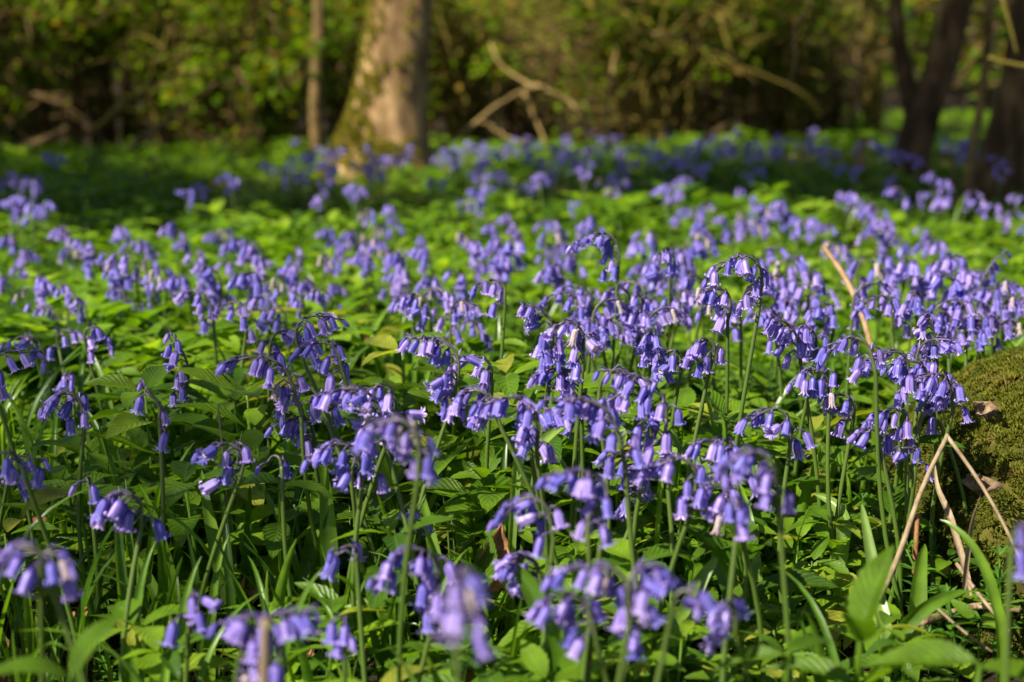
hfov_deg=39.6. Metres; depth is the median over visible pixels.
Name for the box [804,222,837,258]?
bluebell
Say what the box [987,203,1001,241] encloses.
bluebell
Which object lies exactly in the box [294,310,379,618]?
bluebell
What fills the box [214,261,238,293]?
bluebell
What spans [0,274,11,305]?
bluebell
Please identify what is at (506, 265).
bluebell
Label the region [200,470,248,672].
strap leaf
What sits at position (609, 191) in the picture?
bluebell
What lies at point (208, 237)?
bluebell
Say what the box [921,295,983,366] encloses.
bluebell
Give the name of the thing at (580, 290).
bluebell
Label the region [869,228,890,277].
bluebell
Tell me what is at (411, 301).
bluebell
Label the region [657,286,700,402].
bluebell
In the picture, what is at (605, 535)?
bluebell
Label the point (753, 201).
bluebell
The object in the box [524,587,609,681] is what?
bluebell
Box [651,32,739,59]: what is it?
level branch
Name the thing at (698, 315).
bluebell
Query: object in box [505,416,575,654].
strap leaf
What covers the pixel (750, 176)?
bluebell
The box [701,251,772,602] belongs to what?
bluebell
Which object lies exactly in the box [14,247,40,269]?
bluebell
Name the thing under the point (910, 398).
broadleaf plant
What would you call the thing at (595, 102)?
thicket shrub
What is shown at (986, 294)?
bluebell
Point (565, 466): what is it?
strap leaf
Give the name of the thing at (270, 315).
bluebell
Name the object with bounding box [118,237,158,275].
bluebell
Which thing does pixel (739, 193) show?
bluebell
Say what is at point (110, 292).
bluebell
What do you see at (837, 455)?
broadleaf plant
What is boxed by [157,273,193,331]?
bluebell
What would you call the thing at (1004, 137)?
dark tree
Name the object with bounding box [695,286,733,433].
bluebell
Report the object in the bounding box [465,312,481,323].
bluebell
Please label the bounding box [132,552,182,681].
strap leaf
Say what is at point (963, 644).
cleavers sprig
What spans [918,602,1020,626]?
fallen twig
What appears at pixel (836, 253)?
bluebell
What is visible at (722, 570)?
strap leaf
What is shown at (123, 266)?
bluebell
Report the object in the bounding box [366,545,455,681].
bluebell
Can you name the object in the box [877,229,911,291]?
bluebell
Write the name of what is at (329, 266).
bluebell
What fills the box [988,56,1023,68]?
hanging twig
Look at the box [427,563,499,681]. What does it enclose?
bluebell
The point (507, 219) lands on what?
bluebell
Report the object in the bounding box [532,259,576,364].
bluebell
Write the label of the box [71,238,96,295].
bluebell
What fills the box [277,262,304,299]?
bluebell
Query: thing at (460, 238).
bluebell
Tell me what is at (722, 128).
fallen branch
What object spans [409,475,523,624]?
broadleaf plant
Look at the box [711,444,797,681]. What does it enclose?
bluebell
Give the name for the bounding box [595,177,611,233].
bluebell
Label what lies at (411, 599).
broadleaf plant
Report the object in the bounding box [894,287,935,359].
bluebell
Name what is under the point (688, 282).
bluebell
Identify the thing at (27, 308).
bluebell
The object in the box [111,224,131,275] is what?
bluebell
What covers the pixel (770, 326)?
bluebell
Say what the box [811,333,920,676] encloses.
bluebell
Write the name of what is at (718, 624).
bluebell
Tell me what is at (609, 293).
bluebell
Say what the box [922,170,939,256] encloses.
bluebell
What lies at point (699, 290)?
bluebell
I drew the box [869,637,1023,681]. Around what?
broadleaf plant
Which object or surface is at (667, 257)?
bluebell
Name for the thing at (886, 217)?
bluebell
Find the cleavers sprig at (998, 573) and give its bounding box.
[973,543,1023,657]
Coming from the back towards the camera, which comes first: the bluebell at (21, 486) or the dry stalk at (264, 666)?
the bluebell at (21, 486)
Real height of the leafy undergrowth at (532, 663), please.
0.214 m
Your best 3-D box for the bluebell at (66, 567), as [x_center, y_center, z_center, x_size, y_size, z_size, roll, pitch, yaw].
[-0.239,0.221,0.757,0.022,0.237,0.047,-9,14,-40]
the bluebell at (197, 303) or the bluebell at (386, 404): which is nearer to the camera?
the bluebell at (386, 404)
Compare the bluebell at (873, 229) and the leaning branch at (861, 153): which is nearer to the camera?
the bluebell at (873, 229)
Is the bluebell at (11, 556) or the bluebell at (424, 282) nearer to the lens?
the bluebell at (11, 556)
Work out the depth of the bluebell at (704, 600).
0.72 m
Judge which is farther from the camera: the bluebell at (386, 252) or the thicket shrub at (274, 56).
the thicket shrub at (274, 56)
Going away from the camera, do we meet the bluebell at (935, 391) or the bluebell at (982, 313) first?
the bluebell at (935, 391)
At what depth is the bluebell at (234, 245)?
2.11 m
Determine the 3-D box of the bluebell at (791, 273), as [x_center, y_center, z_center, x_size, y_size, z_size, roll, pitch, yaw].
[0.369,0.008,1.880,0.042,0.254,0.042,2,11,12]
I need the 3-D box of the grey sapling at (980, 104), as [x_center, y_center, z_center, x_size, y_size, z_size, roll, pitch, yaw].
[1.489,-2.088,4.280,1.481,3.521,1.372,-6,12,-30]
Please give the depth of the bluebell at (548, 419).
1.04 m
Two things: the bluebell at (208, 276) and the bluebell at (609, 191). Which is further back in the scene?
the bluebell at (609, 191)
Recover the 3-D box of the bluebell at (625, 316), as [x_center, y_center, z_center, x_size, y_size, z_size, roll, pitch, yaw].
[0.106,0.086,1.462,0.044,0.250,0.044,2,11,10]
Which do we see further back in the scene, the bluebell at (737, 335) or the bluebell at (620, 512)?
the bluebell at (737, 335)
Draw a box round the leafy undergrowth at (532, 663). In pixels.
[0,299,1023,681]
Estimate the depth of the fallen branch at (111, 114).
7.21 m
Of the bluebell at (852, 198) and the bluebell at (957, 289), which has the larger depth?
the bluebell at (852, 198)
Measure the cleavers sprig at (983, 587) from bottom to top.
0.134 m
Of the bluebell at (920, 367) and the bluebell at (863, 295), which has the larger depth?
the bluebell at (863, 295)
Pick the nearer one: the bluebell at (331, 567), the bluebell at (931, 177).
the bluebell at (331, 567)
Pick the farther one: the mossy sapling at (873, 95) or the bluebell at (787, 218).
the mossy sapling at (873, 95)
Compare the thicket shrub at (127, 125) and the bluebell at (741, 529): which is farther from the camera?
the thicket shrub at (127, 125)
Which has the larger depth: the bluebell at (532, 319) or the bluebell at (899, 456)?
the bluebell at (532, 319)
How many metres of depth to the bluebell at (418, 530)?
1.03 m
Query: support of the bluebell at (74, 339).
on the ground at (956, 98)
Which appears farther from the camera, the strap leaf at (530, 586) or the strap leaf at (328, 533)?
the strap leaf at (328, 533)
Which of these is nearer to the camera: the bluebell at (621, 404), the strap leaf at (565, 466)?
the bluebell at (621, 404)
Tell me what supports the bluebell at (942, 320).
on the ground at (956, 98)
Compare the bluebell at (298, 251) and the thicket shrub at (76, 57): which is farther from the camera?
the thicket shrub at (76, 57)
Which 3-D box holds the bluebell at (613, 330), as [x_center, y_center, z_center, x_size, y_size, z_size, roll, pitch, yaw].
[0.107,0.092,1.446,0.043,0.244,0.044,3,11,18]
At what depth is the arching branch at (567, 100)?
6.72 m
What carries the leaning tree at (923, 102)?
on the ground at (956, 98)
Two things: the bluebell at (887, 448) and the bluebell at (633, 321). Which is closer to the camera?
the bluebell at (887, 448)
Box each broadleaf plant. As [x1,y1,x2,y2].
[0,610,128,681]
[11,473,145,618]
[125,428,215,527]
[215,472,336,578]
[308,511,414,591]
[373,579,490,672]
[391,361,506,497]
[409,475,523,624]
[436,534,528,649]
[502,372,637,503]
[619,496,704,595]
[637,539,732,647]
[666,507,841,681]
[679,383,793,538]
[709,634,840,681]
[760,543,907,681]
[793,439,912,575]
[847,433,967,628]
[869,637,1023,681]
[887,389,954,406]
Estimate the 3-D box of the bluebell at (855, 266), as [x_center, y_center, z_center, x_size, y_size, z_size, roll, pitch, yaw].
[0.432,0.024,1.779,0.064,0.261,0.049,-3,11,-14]
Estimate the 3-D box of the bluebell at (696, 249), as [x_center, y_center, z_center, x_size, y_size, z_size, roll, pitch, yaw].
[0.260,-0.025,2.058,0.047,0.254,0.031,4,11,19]
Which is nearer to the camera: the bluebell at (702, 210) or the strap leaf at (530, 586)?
the strap leaf at (530, 586)
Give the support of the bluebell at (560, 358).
on the ground at (956, 98)
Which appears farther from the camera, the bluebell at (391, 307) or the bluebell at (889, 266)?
the bluebell at (889, 266)
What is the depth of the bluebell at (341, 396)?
0.99 m
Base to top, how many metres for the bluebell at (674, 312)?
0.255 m
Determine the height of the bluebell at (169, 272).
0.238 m
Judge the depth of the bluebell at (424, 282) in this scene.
1.87 m
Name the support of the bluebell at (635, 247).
on the ground at (956, 98)
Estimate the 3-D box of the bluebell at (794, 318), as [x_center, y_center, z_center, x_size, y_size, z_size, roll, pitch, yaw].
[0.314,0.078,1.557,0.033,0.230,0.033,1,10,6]
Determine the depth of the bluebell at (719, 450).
0.99 m
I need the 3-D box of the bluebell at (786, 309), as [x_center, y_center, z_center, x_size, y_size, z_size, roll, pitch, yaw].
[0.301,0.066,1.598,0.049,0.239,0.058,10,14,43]
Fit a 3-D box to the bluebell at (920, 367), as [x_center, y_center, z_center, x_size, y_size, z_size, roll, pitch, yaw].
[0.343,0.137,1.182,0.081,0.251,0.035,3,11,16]
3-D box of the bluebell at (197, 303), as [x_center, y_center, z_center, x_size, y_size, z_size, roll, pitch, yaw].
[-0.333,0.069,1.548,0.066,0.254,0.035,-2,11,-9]
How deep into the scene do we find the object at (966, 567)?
1.02 m
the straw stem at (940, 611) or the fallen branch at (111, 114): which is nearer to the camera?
the straw stem at (940, 611)
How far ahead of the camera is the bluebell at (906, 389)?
1.12 m
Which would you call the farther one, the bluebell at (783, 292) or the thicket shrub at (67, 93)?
the thicket shrub at (67, 93)
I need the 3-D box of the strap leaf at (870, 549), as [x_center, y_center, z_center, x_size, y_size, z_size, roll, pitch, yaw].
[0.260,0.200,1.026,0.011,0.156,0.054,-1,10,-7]
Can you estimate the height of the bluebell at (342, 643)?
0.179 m
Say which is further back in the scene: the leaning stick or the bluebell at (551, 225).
the bluebell at (551, 225)
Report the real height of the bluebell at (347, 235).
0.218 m
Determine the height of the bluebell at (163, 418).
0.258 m
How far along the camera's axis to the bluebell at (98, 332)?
1.44 m
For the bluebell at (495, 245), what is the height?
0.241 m
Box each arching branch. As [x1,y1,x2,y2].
[432,83,552,152]
[480,121,523,142]
[489,43,608,148]
[522,92,546,145]
[559,110,616,140]
[603,47,616,151]
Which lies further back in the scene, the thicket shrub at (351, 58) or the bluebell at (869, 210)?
the thicket shrub at (351, 58)
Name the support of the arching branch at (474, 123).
on the ground at (956, 98)
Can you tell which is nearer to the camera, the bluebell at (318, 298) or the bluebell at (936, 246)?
the bluebell at (318, 298)
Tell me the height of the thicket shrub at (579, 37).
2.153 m
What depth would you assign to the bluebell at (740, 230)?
2.32 m
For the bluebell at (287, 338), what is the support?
on the ground at (956, 98)
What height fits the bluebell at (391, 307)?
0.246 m
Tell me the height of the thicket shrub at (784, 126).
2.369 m
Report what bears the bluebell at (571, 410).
on the ground at (956, 98)
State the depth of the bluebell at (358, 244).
2.51 m
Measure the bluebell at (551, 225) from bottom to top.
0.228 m
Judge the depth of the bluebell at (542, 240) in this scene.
2.31 m
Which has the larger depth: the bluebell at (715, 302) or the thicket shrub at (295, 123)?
the thicket shrub at (295, 123)
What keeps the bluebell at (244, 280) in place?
on the ground at (956, 98)
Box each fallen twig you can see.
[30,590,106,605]
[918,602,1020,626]
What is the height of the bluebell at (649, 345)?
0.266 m
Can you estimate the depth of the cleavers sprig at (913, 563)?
1.10 m
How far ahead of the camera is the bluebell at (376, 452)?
1.05 m
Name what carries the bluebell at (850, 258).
on the ground at (956, 98)
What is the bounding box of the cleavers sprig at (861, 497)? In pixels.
[853,489,912,612]
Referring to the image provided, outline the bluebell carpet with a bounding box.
[0,128,1023,283]
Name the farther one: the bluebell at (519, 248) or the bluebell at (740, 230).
the bluebell at (740, 230)
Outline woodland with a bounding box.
[33,0,1008,118]
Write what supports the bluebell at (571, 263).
on the ground at (956, 98)
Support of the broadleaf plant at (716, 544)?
on the ground at (956, 98)
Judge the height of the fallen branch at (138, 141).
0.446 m
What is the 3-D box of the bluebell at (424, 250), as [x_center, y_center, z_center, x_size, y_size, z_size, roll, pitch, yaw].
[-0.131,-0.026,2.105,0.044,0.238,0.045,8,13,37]
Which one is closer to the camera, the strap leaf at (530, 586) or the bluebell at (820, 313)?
the strap leaf at (530, 586)
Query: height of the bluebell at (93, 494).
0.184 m
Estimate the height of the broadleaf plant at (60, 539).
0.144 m
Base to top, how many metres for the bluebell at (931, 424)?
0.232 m
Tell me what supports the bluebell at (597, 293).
on the ground at (956, 98)
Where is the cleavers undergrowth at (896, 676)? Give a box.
[0,316,1020,681]
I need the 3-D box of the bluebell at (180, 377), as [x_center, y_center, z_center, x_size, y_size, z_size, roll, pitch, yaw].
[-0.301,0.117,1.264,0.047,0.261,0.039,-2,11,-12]
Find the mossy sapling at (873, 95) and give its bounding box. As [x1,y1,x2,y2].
[862,0,882,142]
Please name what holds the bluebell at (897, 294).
on the ground at (956, 98)
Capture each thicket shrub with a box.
[0,0,167,153]
[0,0,174,159]
[2,0,299,151]
[2,3,156,138]
[62,0,341,155]
[93,0,367,149]
[99,0,365,159]
[115,7,326,135]
[238,0,543,148]
[332,0,557,135]
[340,0,588,149]
[429,0,612,135]
[451,0,826,153]
[468,0,768,145]
[513,0,712,133]
[575,0,842,148]
[602,0,893,148]
[680,0,914,129]
[702,0,983,141]
[862,0,1011,99]
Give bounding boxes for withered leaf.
[934,465,971,595]
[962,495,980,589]
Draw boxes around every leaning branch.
[852,135,868,189]
[951,155,957,220]
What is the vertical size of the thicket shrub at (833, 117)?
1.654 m
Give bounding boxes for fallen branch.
[14,125,69,149]
[93,48,194,130]
[122,82,217,163]
[702,118,735,142]
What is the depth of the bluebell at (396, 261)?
1.95 m
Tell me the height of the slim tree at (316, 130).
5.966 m
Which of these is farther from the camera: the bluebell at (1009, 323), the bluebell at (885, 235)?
the bluebell at (885, 235)
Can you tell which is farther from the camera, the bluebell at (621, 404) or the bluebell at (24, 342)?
the bluebell at (24, 342)
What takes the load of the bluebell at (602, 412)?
on the ground at (956, 98)
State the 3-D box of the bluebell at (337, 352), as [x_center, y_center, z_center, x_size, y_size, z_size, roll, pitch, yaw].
[-0.135,0.133,1.140,0.080,0.274,0.035,1,10,4]
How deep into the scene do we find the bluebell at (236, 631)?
0.73 m
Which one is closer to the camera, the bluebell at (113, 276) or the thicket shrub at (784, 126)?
the bluebell at (113, 276)
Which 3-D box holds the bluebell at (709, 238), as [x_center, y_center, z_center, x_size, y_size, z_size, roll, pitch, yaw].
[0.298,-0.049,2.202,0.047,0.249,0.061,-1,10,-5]
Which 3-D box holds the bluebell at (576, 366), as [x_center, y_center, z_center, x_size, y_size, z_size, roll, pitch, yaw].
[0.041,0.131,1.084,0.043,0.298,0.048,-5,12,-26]
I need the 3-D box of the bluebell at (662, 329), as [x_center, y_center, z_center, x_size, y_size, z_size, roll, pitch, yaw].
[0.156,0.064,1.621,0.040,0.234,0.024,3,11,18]
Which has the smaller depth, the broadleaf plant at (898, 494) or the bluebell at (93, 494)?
the bluebell at (93, 494)
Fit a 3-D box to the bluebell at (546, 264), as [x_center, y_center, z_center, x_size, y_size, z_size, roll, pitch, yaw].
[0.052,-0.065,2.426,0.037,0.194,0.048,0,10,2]
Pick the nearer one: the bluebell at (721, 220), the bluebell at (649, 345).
the bluebell at (649, 345)
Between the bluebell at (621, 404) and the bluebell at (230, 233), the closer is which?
the bluebell at (621, 404)
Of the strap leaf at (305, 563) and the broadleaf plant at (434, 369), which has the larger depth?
the broadleaf plant at (434, 369)
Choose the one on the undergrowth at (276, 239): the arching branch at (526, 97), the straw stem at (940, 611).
the arching branch at (526, 97)
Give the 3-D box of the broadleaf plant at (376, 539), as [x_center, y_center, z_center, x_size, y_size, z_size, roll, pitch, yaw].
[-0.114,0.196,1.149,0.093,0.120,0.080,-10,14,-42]
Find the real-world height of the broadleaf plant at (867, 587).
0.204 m
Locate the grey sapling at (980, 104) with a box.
[957,0,993,222]
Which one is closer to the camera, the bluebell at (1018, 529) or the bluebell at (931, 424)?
the bluebell at (1018, 529)
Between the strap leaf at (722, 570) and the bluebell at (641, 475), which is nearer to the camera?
the bluebell at (641, 475)
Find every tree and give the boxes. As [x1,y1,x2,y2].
[309,0,325,156]
[313,0,435,192]
[882,0,972,202]
[967,0,1023,222]
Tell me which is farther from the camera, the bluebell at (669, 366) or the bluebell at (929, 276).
the bluebell at (929, 276)
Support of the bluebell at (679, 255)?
on the ground at (956, 98)
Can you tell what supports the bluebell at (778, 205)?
on the ground at (956, 98)
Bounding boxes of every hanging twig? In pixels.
[787,2,813,89]
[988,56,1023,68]
[1001,0,1018,55]
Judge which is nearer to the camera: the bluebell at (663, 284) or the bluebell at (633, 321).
the bluebell at (633, 321)
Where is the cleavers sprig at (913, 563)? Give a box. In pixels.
[896,538,952,677]
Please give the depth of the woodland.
18.44 m
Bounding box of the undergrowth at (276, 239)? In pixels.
[0,107,1023,441]
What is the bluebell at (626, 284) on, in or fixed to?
on the ground at (956, 98)
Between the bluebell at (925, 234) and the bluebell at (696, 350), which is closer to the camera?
the bluebell at (696, 350)
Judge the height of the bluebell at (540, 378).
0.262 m
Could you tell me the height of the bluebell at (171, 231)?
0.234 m
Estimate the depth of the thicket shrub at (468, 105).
10.01 m
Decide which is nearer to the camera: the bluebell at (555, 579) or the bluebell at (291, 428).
the bluebell at (555, 579)
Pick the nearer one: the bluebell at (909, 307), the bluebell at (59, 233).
the bluebell at (909, 307)
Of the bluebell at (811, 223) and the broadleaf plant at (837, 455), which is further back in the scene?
the bluebell at (811, 223)
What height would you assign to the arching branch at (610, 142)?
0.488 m
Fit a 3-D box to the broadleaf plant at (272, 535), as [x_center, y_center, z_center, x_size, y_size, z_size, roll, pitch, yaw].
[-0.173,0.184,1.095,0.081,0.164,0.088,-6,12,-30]
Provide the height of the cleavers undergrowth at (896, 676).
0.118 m
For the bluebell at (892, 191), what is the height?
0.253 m
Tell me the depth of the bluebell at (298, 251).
2.35 m
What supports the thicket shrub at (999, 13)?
on the ground at (956, 98)
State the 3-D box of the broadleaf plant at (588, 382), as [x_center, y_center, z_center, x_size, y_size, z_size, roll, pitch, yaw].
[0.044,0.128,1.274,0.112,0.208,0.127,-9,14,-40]
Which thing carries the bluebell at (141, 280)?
on the ground at (956, 98)
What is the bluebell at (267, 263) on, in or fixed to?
on the ground at (956, 98)
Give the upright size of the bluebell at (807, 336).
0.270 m
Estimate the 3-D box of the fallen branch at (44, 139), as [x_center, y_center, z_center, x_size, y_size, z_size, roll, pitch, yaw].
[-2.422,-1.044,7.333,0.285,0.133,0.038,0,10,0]
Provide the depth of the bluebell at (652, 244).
2.33 m
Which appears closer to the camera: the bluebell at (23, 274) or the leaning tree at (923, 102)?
the bluebell at (23, 274)
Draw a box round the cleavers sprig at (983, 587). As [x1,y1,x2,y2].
[967,544,1023,665]
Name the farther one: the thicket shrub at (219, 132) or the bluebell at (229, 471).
the thicket shrub at (219, 132)
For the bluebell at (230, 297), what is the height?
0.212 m
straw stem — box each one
[937,608,991,651]
[955,562,1010,631]
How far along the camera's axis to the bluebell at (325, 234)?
2.50 m
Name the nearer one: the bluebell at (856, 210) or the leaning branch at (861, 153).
the bluebell at (856, 210)
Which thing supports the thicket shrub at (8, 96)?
on the ground at (956, 98)
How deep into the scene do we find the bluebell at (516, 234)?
2.65 m
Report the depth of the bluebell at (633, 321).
1.41 m
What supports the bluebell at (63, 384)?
on the ground at (956, 98)
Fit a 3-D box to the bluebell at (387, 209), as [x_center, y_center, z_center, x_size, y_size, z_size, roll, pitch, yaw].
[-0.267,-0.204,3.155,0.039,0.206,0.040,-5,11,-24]
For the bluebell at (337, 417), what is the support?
on the ground at (956, 98)
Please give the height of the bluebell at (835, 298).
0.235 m
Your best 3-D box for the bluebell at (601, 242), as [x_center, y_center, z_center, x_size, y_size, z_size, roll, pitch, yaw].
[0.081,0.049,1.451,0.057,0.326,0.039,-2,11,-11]
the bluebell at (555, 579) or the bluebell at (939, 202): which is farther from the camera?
the bluebell at (939, 202)
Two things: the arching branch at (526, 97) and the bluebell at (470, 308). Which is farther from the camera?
the arching branch at (526, 97)
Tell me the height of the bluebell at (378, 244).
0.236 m
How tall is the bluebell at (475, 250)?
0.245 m
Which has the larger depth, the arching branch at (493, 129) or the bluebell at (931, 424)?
the arching branch at (493, 129)
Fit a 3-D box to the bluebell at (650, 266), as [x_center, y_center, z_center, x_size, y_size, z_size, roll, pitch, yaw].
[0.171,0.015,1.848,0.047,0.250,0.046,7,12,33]
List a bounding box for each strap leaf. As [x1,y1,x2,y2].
[14,614,144,679]
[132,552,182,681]
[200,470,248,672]
[295,472,319,592]
[319,463,338,678]
[418,484,445,644]
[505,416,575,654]
[514,565,563,681]
[560,457,615,585]
[649,427,715,631]
[667,557,717,681]
[711,552,753,681]
[814,493,850,651]
[861,504,891,681]
[869,589,986,681]
[907,544,927,681]
[941,520,1004,681]
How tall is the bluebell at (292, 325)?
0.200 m
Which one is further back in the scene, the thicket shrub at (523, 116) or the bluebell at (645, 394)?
the thicket shrub at (523, 116)
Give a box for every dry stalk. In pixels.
[217,404,228,507]
[258,618,270,681]
[880,434,1016,600]
[911,513,919,575]
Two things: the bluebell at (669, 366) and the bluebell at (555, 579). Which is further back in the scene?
the bluebell at (669, 366)
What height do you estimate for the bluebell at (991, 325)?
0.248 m
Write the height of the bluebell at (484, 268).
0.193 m
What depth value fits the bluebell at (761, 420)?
1.06 m
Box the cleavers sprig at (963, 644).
[931,583,980,681]
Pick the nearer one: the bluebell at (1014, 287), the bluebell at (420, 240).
the bluebell at (1014, 287)
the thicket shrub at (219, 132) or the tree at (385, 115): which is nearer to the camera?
the tree at (385, 115)
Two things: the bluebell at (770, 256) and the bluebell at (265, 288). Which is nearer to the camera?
the bluebell at (265, 288)
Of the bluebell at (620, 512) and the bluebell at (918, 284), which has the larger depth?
the bluebell at (918, 284)
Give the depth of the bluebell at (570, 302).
1.48 m
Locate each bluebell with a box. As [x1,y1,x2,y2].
[0,233,20,285]
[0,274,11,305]
[0,331,60,438]
[0,348,45,636]
[0,450,87,681]
[0,452,50,674]
[0,537,86,681]
[8,266,30,280]
[11,286,38,312]
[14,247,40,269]
[21,545,76,681]
[30,274,52,330]
[33,305,65,330]
[37,281,86,321]
[37,389,117,680]
[46,225,83,272]
[47,328,82,417]
[53,370,77,524]
[57,246,85,311]
[65,292,91,332]
[68,476,100,681]
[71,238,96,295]
[83,324,115,423]
[87,489,171,681]
[95,251,125,297]
[102,262,122,341]
[103,252,140,307]
[105,286,137,334]
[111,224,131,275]
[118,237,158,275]
[123,276,144,304]
[130,378,171,607]
[132,258,162,315]
[138,301,155,327]
[143,283,161,314]
[147,267,181,338]
[156,221,188,274]
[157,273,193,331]
[157,589,221,681]
[161,329,195,458]
[172,238,207,285]
[172,289,218,386]
[183,251,208,308]
[189,260,222,351]
[189,440,254,672]
[194,282,235,313]
[198,302,221,328]
[202,232,230,263]
[207,611,287,681]
[211,298,269,458]
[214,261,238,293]
[215,352,359,665]
[218,227,234,291]
[221,236,250,295]
[226,269,262,341]
[233,605,321,681]
[235,241,267,292]
[247,292,276,354]
[249,255,274,309]
[254,326,307,523]
[254,454,293,603]
[256,304,295,416]
[258,281,279,324]
[264,412,337,643]
[268,275,296,326]
[269,289,306,326]
[273,381,390,645]
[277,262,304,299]
[281,311,304,330]
[287,246,304,270]
[289,338,391,595]
[290,276,320,303]
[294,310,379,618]
[299,287,342,334]
[300,439,391,679]
[312,384,424,640]
[316,226,335,282]
[316,537,367,681]
[317,253,339,305]
[321,611,356,681]
[323,282,347,311]
[324,438,399,675]
[332,238,351,299]
[338,381,426,624]
[340,229,372,318]
[345,252,376,317]
[348,232,369,296]
[351,413,440,681]
[357,208,380,276]
[357,236,388,318]
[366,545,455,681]
[374,225,389,276]
[377,248,392,311]
[378,278,411,325]
[381,248,412,334]
[382,203,396,251]
[382,271,411,320]
[386,215,405,289]
[386,288,428,382]
[387,504,434,650]
[394,292,439,426]
[397,333,484,538]
[404,243,439,318]
[413,235,427,281]
[413,274,444,346]
[417,285,453,361]
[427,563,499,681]
[433,297,483,366]
[439,288,463,355]
[441,269,469,345]
[441,385,558,565]
[446,319,493,377]
[452,231,468,285]
[452,354,493,521]
[457,238,484,320]
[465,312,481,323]
[468,276,508,432]
[468,393,560,647]
[471,262,495,319]
[478,250,506,359]
[481,223,498,277]
[486,235,512,351]
[487,493,569,681]
[490,252,515,334]
[492,550,573,681]
[496,212,515,238]
[497,237,527,316]
[507,227,524,327]
[514,328,600,599]
[516,404,573,555]
[517,301,554,412]
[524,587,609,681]
[527,363,607,562]
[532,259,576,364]
[533,218,567,324]
[533,317,604,564]
[535,231,566,337]
[535,248,550,346]
[535,467,618,681]
[536,287,599,393]
[536,394,653,681]
[541,560,650,681]
[550,283,596,394]
[551,242,575,345]
[558,252,588,360]
[561,392,594,534]
[565,230,619,395]
[567,317,606,396]
[570,296,637,393]
[570,304,600,393]
[572,224,587,264]
[574,287,601,372]
[578,213,606,294]
[585,510,618,681]
[586,389,673,549]
[589,364,649,627]
[592,365,686,605]
[592,451,656,635]
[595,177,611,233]
[597,317,634,406]
[599,283,655,393]
[605,305,633,400]
[606,186,620,226]
[609,173,620,196]
[613,557,681,681]
[618,278,659,351]
[618,308,660,379]
[620,330,676,491]
[623,178,631,242]
[623,304,691,376]
[624,237,649,295]
[627,262,653,331]
[629,292,660,434]
[630,230,658,299]
[630,451,713,661]
[637,257,662,363]
[638,296,665,388]
[640,276,666,334]
[643,247,682,399]
[649,349,682,504]
[655,582,721,681]
[656,278,693,371]
[656,294,695,348]
[657,245,696,314]
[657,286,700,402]
[662,262,688,344]
[668,337,726,598]
[669,206,700,245]
[675,238,709,345]
[677,272,725,374]
[681,436,757,672]
[683,281,723,421]
[690,217,712,310]
[691,482,765,681]
[692,231,719,342]
[694,202,714,278]
[694,290,738,446]
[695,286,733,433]
[698,596,752,681]
[699,299,742,399]
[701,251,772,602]
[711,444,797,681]
[712,215,734,252]
[720,495,754,681]
[721,217,757,341]
[733,406,818,669]
[735,187,748,244]
[736,211,754,244]
[738,287,776,380]
[740,172,753,192]
[743,195,756,238]
[743,304,785,462]
[749,219,768,267]
[751,202,765,254]
[751,273,790,399]
[753,208,779,303]
[755,246,791,312]
[761,314,823,590]
[769,198,788,264]
[769,258,812,369]
[773,296,801,407]
[774,323,829,516]
[779,210,794,265]
[781,215,802,259]
[784,253,810,327]
[786,364,856,648]
[788,312,817,409]
[789,216,820,260]
[790,269,829,411]
[802,286,841,320]
[802,301,838,416]
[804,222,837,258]
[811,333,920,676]
[812,238,841,316]
[817,391,855,621]
[821,242,854,300]
[833,191,845,241]
[841,280,896,497]
[842,258,889,309]
[844,200,866,267]
[845,190,857,247]
[846,425,902,623]
[850,291,912,426]
[854,217,880,280]
[857,201,879,263]
[861,404,915,623]
[862,348,918,552]
[867,254,895,351]
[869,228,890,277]
[873,209,890,224]
[873,445,933,653]
[877,218,895,256]
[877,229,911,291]
[880,357,967,515]
[881,264,912,302]
[882,186,910,256]
[884,175,895,214]
[888,256,921,348]
[891,335,965,638]
[892,384,956,628]
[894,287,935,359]
[899,371,974,638]
[908,275,932,352]
[911,237,957,333]
[912,308,955,576]
[913,227,931,275]
[913,261,946,345]
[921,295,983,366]
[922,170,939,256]
[925,271,969,366]
[925,306,969,373]
[929,194,952,241]
[931,252,967,339]
[936,179,953,242]
[944,307,985,358]
[960,191,983,241]
[960,265,982,304]
[964,250,1011,362]
[964,284,1004,351]
[968,311,1012,360]
[969,199,987,263]
[972,287,991,322]
[974,268,1008,350]
[977,277,1023,355]
[984,317,1023,354]
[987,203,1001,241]
[987,304,1023,357]
[990,293,1023,350]
[998,210,1023,265]
[1003,520,1023,681]
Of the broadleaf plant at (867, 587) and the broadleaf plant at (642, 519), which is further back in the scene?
the broadleaf plant at (642, 519)
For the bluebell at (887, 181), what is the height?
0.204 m
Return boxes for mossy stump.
[871,344,1023,660]
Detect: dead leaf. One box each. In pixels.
[22,515,59,535]
[240,577,258,603]
[472,524,508,593]
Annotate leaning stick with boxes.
[821,244,876,365]
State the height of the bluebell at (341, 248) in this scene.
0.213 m
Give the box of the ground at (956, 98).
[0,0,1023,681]
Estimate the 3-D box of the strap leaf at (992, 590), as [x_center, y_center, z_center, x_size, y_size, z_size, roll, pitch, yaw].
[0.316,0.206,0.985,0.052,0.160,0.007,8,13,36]
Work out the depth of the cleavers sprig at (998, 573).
1.05 m
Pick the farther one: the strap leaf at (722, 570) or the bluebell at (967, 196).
the bluebell at (967, 196)
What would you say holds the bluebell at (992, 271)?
on the ground at (956, 98)
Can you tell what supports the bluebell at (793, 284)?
on the ground at (956, 98)

